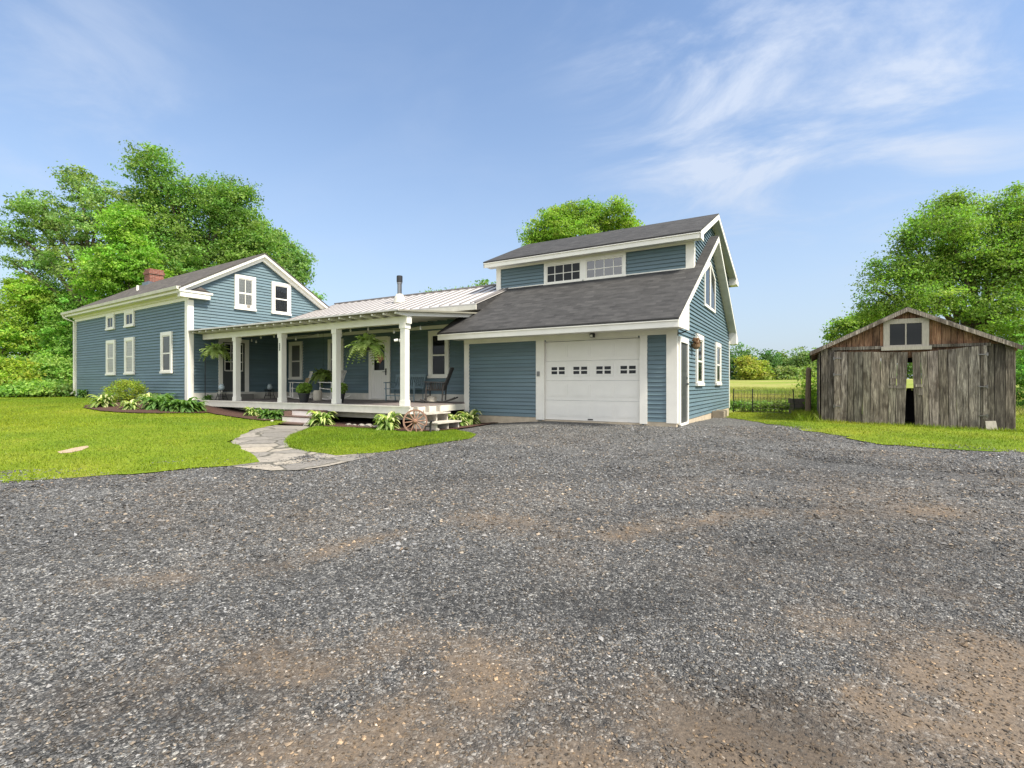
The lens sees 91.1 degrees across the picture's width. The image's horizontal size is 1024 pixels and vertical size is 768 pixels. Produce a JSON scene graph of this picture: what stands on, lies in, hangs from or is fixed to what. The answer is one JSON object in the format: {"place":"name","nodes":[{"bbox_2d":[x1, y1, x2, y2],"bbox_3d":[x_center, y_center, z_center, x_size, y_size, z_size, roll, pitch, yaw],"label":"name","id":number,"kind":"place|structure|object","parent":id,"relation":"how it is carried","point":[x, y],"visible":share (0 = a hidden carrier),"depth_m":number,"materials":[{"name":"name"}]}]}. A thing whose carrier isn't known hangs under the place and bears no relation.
{"place":"outdoors","nodes":[
{"label":"outdoors","id":0,"kind":"place"},
{"bbox_2d":[231,425,379,469],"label":"flagstone path","id":1,"kind":"structure","parent":0,"point":[263,444],"depth_m":9.02,"materials":[{"name":"stone"}]},
{"bbox_2d":[308,366,331,386],"bbox_3d":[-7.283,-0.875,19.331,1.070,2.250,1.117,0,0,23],"label":"potted fern","id":2,"kind":"object","parent":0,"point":[321,374],"visible":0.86,"depth_m":19.10,"materials":[{"name":"green plant"}]},
{"bbox_2d":[287,426,474,454],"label":"lawn","id":3,"kind":"structure","parent":0,"point":[374,439],"depth_m":10.41,"materials":[{"name":"plant"}]},
{"bbox_2d":[424,421,433,431],"bbox_3d":[-2.061,1.064,12.541,0.288,0.312,0.069,0,0,18],"label":"garden tap","id":4,"kind":"object","parent":3,"relation":"on","point":[429,425],"visible":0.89,"depth_m":12.52,"materials":[{"name":"black metal"}]},
{"bbox_2d":[311,419,496,430],"bbox_3d":[-2.942,1.159,14.588,4.150,0.107,4.282,0,0,31],"label":"mulch bed","id":5,"kind":"object","parent":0,"point":[357,423],"visible":0.45,"depth_m":14.14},
{"bbox_2d":[306,410,337,426],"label":"hosta","id":6,"kind":"object","parent":5,"relation":"on","point":[322,418],"visible":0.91,"depth_m":13.70,"materials":[{"name":"green plant"}]},
{"bbox_2d":[373,411,402,430],"bbox_3d":[-3.236,1.022,12.993,0.907,0.604,0.888,0,0,18],"label":"hosta","id":7,"kind":"object","parent":5,"relation":"on","point":[384,422],"visible":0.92,"depth_m":12.89,"materials":[{"name":"green plant"}]},
{"bbox_2d":[403,409,427,431],"bbox_3d":[-2.431,0.940,12.618,0.610,0.610,0.159,0,0,-12],"label":"wagon wheel","id":8,"kind":"object","parent":5,"relation":"on","point":[414,421],"visible":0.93,"depth_m":12.61,"materials":[{"name":"brown wood"}]},
{"bbox_2d":[448,413,469,425],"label":"hosta","id":9,"kind":"object","parent":5,"relation":"on","point":[456,417],"visible":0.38,"depth_m":14.28,"materials":[{"name":"green plant"}]},
{"bbox_2d":[456,409,483,424],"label":"hosta","id":10,"kind":"object","parent":5,"relation":"on","point":[472,416],"visible":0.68,"depth_m":14.86,"materials":[{"name":"green plant"}]},
{"bbox_2d":[0,396,1023,482],"bbox_3d":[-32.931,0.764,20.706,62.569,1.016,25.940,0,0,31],"label":"lawn","id":11,"kind":"structure","parent":0,"point":[125,461],"depth_m":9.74,"materials":[{"name":"plant"}]},
{"bbox_2d":[0,356,49,386],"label":"bush","id":12,"kind":"object","parent":11,"relation":"on","point":[12,369],"visible":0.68,"depth_m":24.96,"materials":[{"name":"green plant"}]},
{"bbox_2d":[0,378,68,397],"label":"bush","id":13,"kind":"object","parent":11,"relation":"on","point":[19,388],"visible":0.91,"depth_m":23.59,"materials":[{"name":"green plant"}]},
{"bbox_2d":[28,383,74,396],"bbox_3d":[-22.141,0.380,24.373,2.702,0.939,2.001,0,0,0],"label":"bush","id":14,"kind":"object","parent":11,"relation":"on","point":[62,389],"visible":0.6,"depth_m":23.93,"materials":[{"name":"green plant"}]},
{"bbox_2d":[58,446,88,452],"bbox_3d":[-7.788,1.165,8.985,0.290,0.036,0.816,0,0,-9],"label":"stepping stone","id":15,"kind":"object","parent":11,"relation":"on","point":[73,449],"visible":1,"depth_m":8.94,"materials":[{"name":"stone"}]},
{"bbox_2d":[76,389,87,397],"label":"hosta","id":16,"kind":"object","parent":11,"relation":"on","point":[82,393],"visible":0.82,"depth_m":23.14,"materials":[{"name":"green plant"}]},
{"bbox_2d":[84,400,204,412],"bbox_3d":[-13.662,0.767,17.899,8.451,0.293,2.967,0,0,35],"label":"mulch bed","id":17,"kind":"object","parent":11,"relation":"on","point":[115,408],"visible":0.29,"depth_m":15.80,"materials":[{"name":"wood"}]},
{"bbox_2d":[86,393,117,407],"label":"hosta","id":18,"kind":"object","parent":17,"relation":"on","point":[102,400],"visible":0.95,"depth_m":16.41,"materials":[{"name":"green plant"}]},
{"bbox_2d":[97,377,148,401],"bbox_3d":[-14.455,0.252,18.722,1.652,1.027,1.228,0,0,-12],"label":"shrub","id":19,"kind":"object","parent":17,"relation":"on","point":[135,387],"visible":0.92,"depth_m":18.57,"materials":[{"name":"green plant"}]},
{"bbox_2d":[118,399,140,409],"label":"hosta","id":20,"kind":"object","parent":17,"relation":"on","point":[129,405],"visible":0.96,"depth_m":15.79,"materials":[{"name":"green plant"}]},
{"bbox_2d":[136,393,158,402],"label":"hosta","id":21,"kind":"object","parent":17,"relation":"on","point":[146,395],"visible":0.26,"depth_m":18.16,"materials":[{"name":"green plant"}]},
{"bbox_2d":[139,394,173,409],"bbox_3d":[-11.460,0.661,16.152,0.981,0.678,1.024,0,0,17],"label":"hosta","id":22,"kind":"object","parent":17,"relation":"on","point":[153,404],"visible":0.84,"depth_m":16.00,"materials":[{"name":"green plant"}]},
{"bbox_2d":[151,393,174,400],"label":"hosta","id":23,"kind":"object","parent":17,"relation":"on","point":[169,397],"visible":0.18,"depth_m":17.99,"materials":[{"name":"green plant"}]},
{"bbox_2d":[156,398,179,411],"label":"hosta","id":24,"kind":"object","parent":17,"relation":"on","point":[166,404],"visible":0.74,"depth_m":15.74,"materials":[{"name":"green plant"}]},
{"bbox_2d":[169,397,203,411],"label":"hosta","id":25,"kind":"object","parent":17,"relation":"on","point":[189,404],"visible":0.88,"depth_m":15.84,"materials":[{"name":"green plant"}]},
{"bbox_2d":[192,400,207,410],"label":"hosta","id":26,"kind":"object","parent":17,"relation":"on","point":[201,408],"visible":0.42,"depth_m":16.41,"materials":[{"name":"green plant"}]},
{"bbox_2d":[202,405,310,419],"bbox_3d":[-8.798,0.916,16.459,5.222,0.341,1.916,0,0,31],"label":"mulch bed","id":27,"kind":"object","parent":11,"relation":"on","point":[230,411],"visible":0.41,"depth_m":16.64,"materials":[{"name":"wood"}]},
{"bbox_2d":[243,407,260,415],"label":"hosta","id":28,"kind":"object","parent":27,"relation":"on","point":[252,411],"visible":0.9,"depth_m":15.79,"materials":[{"name":"green plant"}]},
{"bbox_2d":[257,408,274,418],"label":"hosta","id":29,"kind":"object","parent":27,"relation":"on","point":[264,413],"visible":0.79,"depth_m":15.00,"materials":[{"name":"green plant"}]},
{"bbox_2d":[267,409,286,419],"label":"hosta","id":30,"kind":"object","parent":27,"relation":"on","point":[277,414],"visible":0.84,"depth_m":15.03,"materials":[{"name":"green plant"}]},
{"bbox_2d":[0,417,1023,767],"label":"gravel driveway","id":31,"kind":"structure","parent":0,"point":[846,743],"depth_m":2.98,"materials":[{"name":"gravel"}]},
{"bbox_2d":[0,0,1023,378],"label":"sky","id":32,"kind":"structure","parent":0,"point":[414,140],"materials":[{"name":"blue"}]},
{"bbox_2d":[228,379,1023,451],"bbox_3d":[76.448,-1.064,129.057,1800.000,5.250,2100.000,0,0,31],"label":"ground","id":33,"kind":"structure","parent":0,"point":[771,383],"depth_m":63.95,"materials":[{"name":"plant"}]},
{"bbox_2d":[0,269,61,360],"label":"young tree","id":34,"kind":"object","parent":33,"relation":"on","point":[20,305],"visible":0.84,"depth_m":29.61,"materials":[{"name":"green plant"}]},
{"bbox_2d":[1,272,69,357],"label":"young tree","id":35,"kind":"object","parent":33,"relation":"on","point":[59,289],"visible":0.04,"depth_m":31.49,"materials":[{"name":"green plant"}]},
{"bbox_2d":[9,351,72,384],"bbox_3d":[-25.011,-0.483,27.007,4.887,2.644,3.552,0,0,0],"label":"bush","id":36,"kind":"object","parent":33,"relation":"on","point":[57,371],"visible":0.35,"depth_m":26.57,"materials":[{"name":"green plant"}]},
{"bbox_2d":[24,293,82,373],"bbox_3d":[-26.643,-2.377,29.827,4.090,6.380,4.114,0,0,0],"label":"young tree","id":37,"kind":"object","parent":33,"relation":"on","point":[62,330],"visible":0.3,"depth_m":29.33,"materials":[{"name":"green plant"}]},
{"bbox_2d":[0,159,166,318],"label":"tree","id":38,"kind":"object","parent":33,"relation":"on","point":[49,226],"visible":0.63,"depth_m":30.57,"materials":[{"name":"green plant"}]},
{"bbox_2d":[57,198,173,307],"bbox_3d":[-22.210,-4.762,29.291,5.676,11.174,5.741,0,0,0],"label":"tree","id":39,"kind":"object","parent":33,"relation":"on","point":[105,267],"visible":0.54,"depth_m":27.90,"materials":[{"name":"green plant"}]},
{"bbox_2d":[103,140,297,277],"bbox_3d":[-20.490,-7.396,33.181,11.889,16.432,7.928,0,0,0],"label":"maple tree","id":40,"kind":"object","parent":33,"relation":"on","point":[236,231],"visible":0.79,"depth_m":32.14,"materials":[{"name":"green plant"}]},
{"bbox_2d":[269,225,326,300],"bbox_3d":[-17.454,-5.809,39.847,5.455,13.218,4.856,0,0,0],"label":"tree","id":41,"kind":"object","parent":33,"relation":"on","point":[299,269],"visible":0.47,"depth_m":39.63,"materials":[{"name":"green plant"}]},
{"bbox_2d":[61,213,737,430],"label":"house","id":42,"kind":"structure","parent":33,"relation":"on","point":[583,328],"depth_m":16.02,"materials":[{"name":"blue"}]},
{"bbox_2d":[105,313,115,330],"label":"window","id":43,"kind":"structure","parent":42,"relation":"in","point":[110,318],"depth_m":21.68,"materials":[{"name":"white glass"}]},
{"bbox_2d":[105,340,115,374],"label":"window","id":44,"kind":"structure","parent":42,"relation":"in","point":[110,344],"depth_m":21.67,"materials":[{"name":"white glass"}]},
{"bbox_2d":[123,309,134,327],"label":"window","id":45,"kind":"structure","parent":42,"relation":"in","point":[129,315],"depth_m":20.58,"materials":[{"name":"white glass"}]},
{"bbox_2d":[123,337,134,374],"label":"window","id":46,"kind":"structure","parent":42,"relation":"in","point":[129,342],"depth_m":20.61,"materials":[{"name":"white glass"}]},
{"bbox_2d":[159,331,172,373],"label":"window","id":47,"kind":"structure","parent":42,"relation":"in","point":[166,338],"depth_m":18.75,"materials":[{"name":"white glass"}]},
{"bbox_2d":[202,344,205,399],"bbox_3d":[-11.110,-0.435,18.192,0.200,2.030,0.200,0,0,31],"label":"metal pole","id":48,"kind":"object","parent":42,"relation":"on","point":[205,373],"visible":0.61,"depth_m":18.19,"materials":[{"name":"metal"}]},
{"bbox_2d":[202,394,213,401],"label":"hosta","id":49,"kind":"object","parent":42,"relation":"on","point":[208,397],"visible":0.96,"depth_m":18.11,"materials":[{"name":"green plant"}]},
{"bbox_2d":[199,339,231,362],"bbox_3d":[-10.514,-1.232,17.827,1.064,0.935,1.058,0,0,8],"label":"hanging fern","id":50,"kind":"object","parent":42,"relation":"hanging from","point":[213,350],"visible":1,"depth_m":17.68,"materials":[{"name":"green plant"}]},
{"bbox_2d":[215,390,227,399],"bbox_3d":[-10.574,0.402,18.293,0.400,0.353,0.390,0,0,31],"label":"plant stand","id":51,"kind":"object","parent":42,"relation":"on","point":[222,394],"visible":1,"depth_m":18.20,"materials":[{"name":"black metal"}]},
{"bbox_2d":[218,384,224,389],"bbox_3d":[-10.574,0.106,18.293,0.200,0.220,0.195,0,0,31],"label":"glazed pot","id":52,"kind":"object","parent":51,"relation":"on","point":[221,386],"visible":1,"depth_m":18.23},
{"bbox_2d":[218,338,248,391],"bbox_3d":[-10.592,-0.710,19.153,0.075,2.020,1.130,0,0,34],"label":"door","id":53,"kind":"structure","parent":42,"relation":"in","point":[225,369],"depth_m":19.06,"materials":[{"name":"white wood"}]},
{"bbox_2d":[234,274,256,311],"bbox_3d":[-10.350,-3.533,19.503,0.089,1.334,0.860,0,0,34],"label":"window","id":54,"kind":"structure","parent":42,"relation":"in","point":[239,280],"depth_m":19.49,"materials":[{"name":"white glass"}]},
{"bbox_2d":[271,281,291,315],"bbox_3d":[-9.523,-3.518,20.742,0.089,1.304,0.880,0,0,34],"label":"window","id":55,"kind":"structure","parent":42,"relation":"in","point":[282,301],"depth_m":20.73,"materials":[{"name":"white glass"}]},
{"bbox_2d":[288,341,302,379],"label":"window","id":56,"kind":"structure","parent":42,"relation":"in","point":[297,374],"depth_m":20.68,"materials":[{"name":"clear glass"}]},
{"bbox_2d":[286,371,312,398],"bbox_3d":[-8.034,0.037,19.163,1.066,1.064,0.695,0,0,-31],"label":"rocking chair","id":57,"kind":"object","parent":42,"relation":"on","point":[310,396],"visible":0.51,"depth_m":19.04,"materials":[{"name":"wood"}]},
{"bbox_2d":[295,382,312,401],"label":"potted plant","id":58,"kind":"object","parent":42,"relation":"on","point":[304,389],"visible":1,"depth_m":15.81,"materials":[{"name":"green plant"}]},
{"bbox_2d":[313,390,321,400],"bbox_3d":[-6.768,0.395,17.492,0.300,0.360,0.300,0,0,31],"label":"stone crock","id":59,"kind":"object","parent":42,"relation":"on","point":[317,395],"visible":1,"depth_m":17.37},
{"bbox_2d":[318,370,350,399],"bbox_3d":[-6.493,0.037,18.280,1.066,1.064,0.695,0,0,21],"label":"rocking chair","id":60,"kind":"object","parent":42,"relation":"on","point":[342,372],"visible":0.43,"depth_m":18.20,"materials":[{"name":"wood"}]},
{"bbox_2d":[327,339,343,377],"bbox_3d":[-6.831,-0.978,19.450,0.900,1.524,0.089,0,0,31],"label":"window","id":61,"kind":"structure","parent":42,"relation":"in","point":[329,340],"depth_m":19.59,"materials":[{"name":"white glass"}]},
{"bbox_2d":[330,382,347,402],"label":"potted plant","id":62,"kind":"object","parent":42,"relation":"on","point":[344,387],"visible":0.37,"depth_m":15.40,"materials":[{"name":"green plant"}]},
{"bbox_2d":[250,322,432,342],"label":"string lights","id":63,"kind":"object","parent":42,"relation":"hanging from","point":[260,337],"visible":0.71,"depth_m":15.28,"materials":[{"name":"white glass"}]},
{"bbox_2d":[345,330,387,367],"bbox_3d":[-4.085,-1.029,14.084,1.179,1.142,1.204,0,0,-1],"label":"hanging fern","id":64,"kind":"object","parent":42,"relation":"hanging from","point":[365,343],"visible":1,"depth_m":13.88,"materials":[{"name":"green plant"}]},
{"bbox_2d":[369,336,390,399],"bbox_3d":[-4.835,-0.580,18.247,1.060,2.280,0.091,0,0,31],"label":"door","id":65,"kind":"structure","parent":42,"relation":"in","point":[379,373],"depth_m":18.22,"materials":[{"name":"white wood"}]},
{"bbox_2d":[383,374,425,401],"bbox_3d":[-3.627,0.121,17.020,1.380,0.911,0.612,0,0,31],"label":"porch bench","id":66,"kind":"object","parent":42,"relation":"on","point":[414,383],"visible":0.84,"depth_m":17.09,"materials":[{"name":"grey paint"}]},
{"bbox_2d":[427,396,436,402],"bbox_3d":[-2.451,0.470,15.341,0.300,0.220,0.292,0,0,31],"label":"stoneware jug","id":67,"kind":"object","parent":42,"relation":"on","point":[432,398],"visible":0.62,"depth_m":15.23,"materials":[{"name":"ceramic"}]},
{"bbox_2d":[427,330,449,377],"bbox_3d":[-2.464,-0.998,16.864,0.910,1.604,0.089,0,0,31],"label":"window","id":68,"kind":"structure","parent":42,"relation":"in","point":[438,350],"depth_m":16.90,"materials":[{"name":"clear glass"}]},
{"bbox_2d":[420,367,457,402],"bbox_3d":[-2.212,0.031,15.315,1.066,1.077,0.695,0,0,3],"label":"rocking chair","id":69,"kind":"object","parent":42,"relation":"on","point":[442,388],"visible":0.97,"depth_m":15.03,"materials":[{"name":"wood"}]},
{"bbox_2d":[543,258,582,284],"bbox_3d":[1.664,-3.615,16.278,1.430,0.739,0.089,0,0,31],"label":"window","id":70,"kind":"structure","parent":42,"relation":"in","point":[566,271],"depth_m":16.27,"materials":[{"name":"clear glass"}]},
{"bbox_2d":[546,338,639,422],"bbox_3d":[2.146,-0.093,13.679,2.750,2.195,0.065,0,0,31],"label":"garage door","id":71,"kind":"structure","parent":42,"relation":"in","point":[569,376],"depth_m":13.62,"materials":[{"name":"white metal"}]},
{"bbox_2d":[582,252,625,280],"bbox_3d":[2.855,-3.615,15.573,1.420,0.739,0.089,0,0,31],"label":"window","id":72,"kind":"structure","parent":42,"relation":"in","point":[611,265],"depth_m":15.56,"materials":[{"name":"white glass"}]},
{"bbox_2d":[678,336,688,425],"bbox_3d":[4.454,-0.070,12.980,0.095,2.260,1.065,0,0,31],"label":"side door","id":73,"kind":"structure","parent":42,"relation":"in","point":[683,343],"depth_m":12.95,"materials":[{"name":"wood"}]},
{"bbox_2d":[691,333,700,348],"bbox_3d":[5.107,-1.199,13.958,0.260,0.458,0.412,0,0,31],"label":"flower basket","id":74,"kind":"object","parent":42,"relation":"attached to","point":[696,344],"visible":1,"depth_m":13.89,"materials":[{"name":"brown wicker"}]},
{"bbox_2d":[695,333,704,385],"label":"window","id":75,"kind":"structure","parent":42,"relation":"in","point":[699,352],"depth_m":14.91,"materials":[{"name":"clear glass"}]},
{"bbox_2d":[703,262,715,312],"bbox_3d":[6.507,-3.230,16.520,0.052,1.580,2.020,0,0,31],"label":"window","id":76,"kind":"structure","parent":42,"relation":"in","point":[709,285],"depth_m":16.46,"materials":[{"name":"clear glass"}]},
{"bbox_2d":[714,342,721,384],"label":"window","id":77,"kind":"structure","parent":42,"relation":"in","point":[717,347],"depth_m":17.83,"materials":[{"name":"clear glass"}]},
{"bbox_2d":[419,279,495,291],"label":"tree","id":78,"kind":"object","parent":33,"relation":"on","point":[485,282],"visible":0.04,"depth_m":59.76,"materials":[{"name":"green plant"}]},
{"bbox_2d":[516,193,644,246],"bbox_3d":[5.268,-6.943,39.965,9.419,16.002,7.169,0,0,-30],"label":"tree","id":79,"kind":"object","parent":33,"relation":"on","point":[565,220],"visible":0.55,"depth_m":39.11,"materials":[{"name":"green plant"}]},
{"bbox_2d":[712,411,724,417],"bbox_3d":[6.962,1.055,16.913,0.360,0.290,0.400,0,0,31],"label":"concrete block","id":80,"kind":"object","parent":33,"relation":"on","point":[718,414],"depth_m":16.75,"materials":[{"name":"concrete"}]},
{"bbox_2d":[730,350,736,379],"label":"tree","id":81,"kind":"object","parent":33,"relation":"on","point":[733,366],"visible":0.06,"depth_m":117.04,"materials":[{"name":"green plant"}]},
{"bbox_2d":[729,400,755,410],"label":"bush","id":82,"kind":"object","parent":33,"relation":"on","point":[739,404],"visible":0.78,"depth_m":20.73,"materials":[{"name":"green plant"}]},
{"bbox_2d":[730,342,760,379],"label":"tree","id":83,"kind":"object","parent":33,"relation":"on","point":[744,352],"visible":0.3,"depth_m":116.40,"materials":[{"name":"green plant"}]},
{"bbox_2d":[730,355,768,379],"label":"tree","id":84,"kind":"object","parent":33,"relation":"on","point":[747,368],"visible":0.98,"depth_m":102.88,"materials":[{"name":"green plant"}]},
{"bbox_2d":[743,400,779,410],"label":"bush","id":85,"kind":"object","parent":33,"relation":"on","point":[762,405],"visible":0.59,"depth_m":20.75,"materials":[{"name":"green plant"}]},
{"bbox_2d":[733,389,795,413],"bbox_3d":[9.975,0.779,19.842,0.304,1.187,2.463,0,0,-37],"label":"wire fence","id":86,"kind":"object","parent":33,"relation":"on","point":[767,401],"visible":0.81,"depth_m":19.87,"materials":[{"name":"black metal"}]},
{"bbox_2d":[755,360,779,379],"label":"tree","id":87,"kind":"object","parent":33,"relation":"on","point":[768,376],"visible":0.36,"depth_m":104.09,"materials":[{"name":"green plant"}]},
{"bbox_2d":[756,348,785,374],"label":"tree","id":88,"kind":"object","parent":33,"relation":"on","point":[769,356],"visible":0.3,"depth_m":118.34,"materials":[{"name":"green plant"}]},
{"bbox_2d":[774,349,798,366],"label":"tree","id":89,"kind":"object","parent":33,"relation":"on","point":[782,354],"visible":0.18,"depth_m":123.70,"materials":[{"name":"green plant"}]},
{"bbox_2d":[772,364,805,379],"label":"tree","id":90,"kind":"object","parent":33,"relation":"on","point":[788,372],"visible":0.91,"depth_m":104.40,"materials":[{"name":"green plant"}]},
{"bbox_2d":[780,346,816,369],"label":"tree","id":91,"kind":"object","parent":33,"relation":"on","point":[797,359],"visible":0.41,"depth_m":118.01,"materials":[{"name":"green plant"}]},
{"bbox_2d":[796,365,816,378],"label":"tree","id":92,"kind":"object","parent":33,"relation":"on","point":[813,372],"visible":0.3,"depth_m":106.64,"materials":[{"name":"green plant"}]},
{"bbox_2d":[805,367,810,411],"bbox_3d":[10.305,0.386,17.490,0.200,1.932,0.197,0,0,31],"label":"wooden post","id":93,"kind":"object","parent":33,"relation":"on","point":[808,391],"visible":0.81,"depth_m":17.41,"materials":[{"name":"brown wood"}]},
{"bbox_2d":[819,306,876,344],"bbox_3d":[27.004,-2.500,38.202,6.868,7.212,4.221,0,0,0],"label":"tree","id":94,"kind":"object","parent":33,"relation":"on","point":[843,327],"visible":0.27,"depth_m":37.79,"materials":[{"name":"green plant"}]},
{"bbox_2d":[729,385,1023,415],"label":"field grass","id":95,"kind":"structure","parent":33,"relation":"on","point":[762,391],"depth_m":36.83,"materials":[{"name":"plant"}]},
{"bbox_2d":[896,357,921,378],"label":"tree","id":96,"kind":"object","parent":33,"relation":"on","point":[909,368],"visible":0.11,"depth_m":120.67,"materials":[{"name":"green plant"}]},
{"bbox_2d":[810,307,1023,429],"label":"shed","id":97,"kind":"structure","parent":33,"relation":"on","point":[860,370],"depth_m":13.46,"materials":[{"name":"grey wood"}]},
{"bbox_2d":[833,351,907,424],"bbox_3d":[9.939,0.164,13.976,1.698,2.187,0.060,0,0,31],"label":"barn door","id":98,"kind":"structure","parent":97,"relation":"in","point":[866,369],"depth_m":13.96,"materials":[{"name":"grey wood"}]},
{"bbox_2d":[881,318,931,350],"bbox_3d":[10.658,-1.345,13.597,1.080,0.850,0.080,0,0,31],"label":"window","id":99,"kind":"structure","parent":97,"relation":"in","point":[909,333],"depth_m":13.59,"materials":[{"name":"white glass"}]},
{"bbox_2d":[912,345,987,428],"bbox_3d":[11.402,0.145,13.109,1.522,2.250,0.060,0,0,31],"label":"barn door","id":100,"kind":"structure","parent":97,"relation":"in","point":[964,362],"depth_m":13.09,"materials":[{"name":"grey wood"}]},
{"bbox_2d":[842,180,1023,400],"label":"maple tree","id":101,"kind":"object","parent":33,"relation":"on","point":[956,227],"visible":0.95,"depth_m":26.14,"materials":[{"name":"green plant"}]},
{"bbox_2d":[985,421,997,429],"bbox_3d":[12.081,1.075,12.655,0.230,0.290,0.090,0,0,31],"label":"propped board","id":102,"kind":"object","parent":33,"relation":"on","point":[989,425],"visible":0.57,"depth_m":12.65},
{"bbox_2d":[1013,333,1023,407],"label":"bush","id":103,"kind":"object","parent":33,"relation":"on","point":[1020,368],"visible":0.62,"depth_m":22.14,"materials":[{"name":"green plant"}]},
{"bbox_2d":[729,411,1023,451],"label":"grass verge","id":104,"kind":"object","parent":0,"point":[946,442],"depth_m":11.20,"materials":[{"name":"plant"}]},
{"bbox_2d":[768,397,795,411],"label":"bush","id":105,"kind":"object","parent":104,"relation":"on","point":[785,406],"visible":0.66,"depth_m":20.33,"materials":[{"name":"green plant"}]},
{"bbox_2d":[787,375,816,410],"bbox_3d":[11.447,0.509,19.547,1.577,1.745,1.669,0,0,0],"label":"bush","id":106,"kind":"object","parent":104,"relation":"on","point":[813,394],"visible":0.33,"depth_m":19.23,"materials":[{"name":"green plant"}]},
{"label":"timber","id":107,"kind":"object","parent":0,"visible":0},
{"bbox_2d":[790,403,804,407],"bbox_3d":[10.896,0.820,19.116,0.566,0.170,0.200,0,0,-14],"label":"timber","id":108,"kind":"object","parent":107,"relation":"on","point":[799,405],"visible":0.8,"depth_m":19.02,"materials":[{"name":"grey wood"}]},
{"bbox_2d":[788,398,804,402],"bbox_3d":[10.836,0.640,19.151,0.566,0.170,0.200,0,0,-14],"label":"timber","id":109,"kind":"object","parent":108,"relation":"on","point":[798,400],"visible":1,"depth_m":19.07,"materials":[{"name":"grey wood"}]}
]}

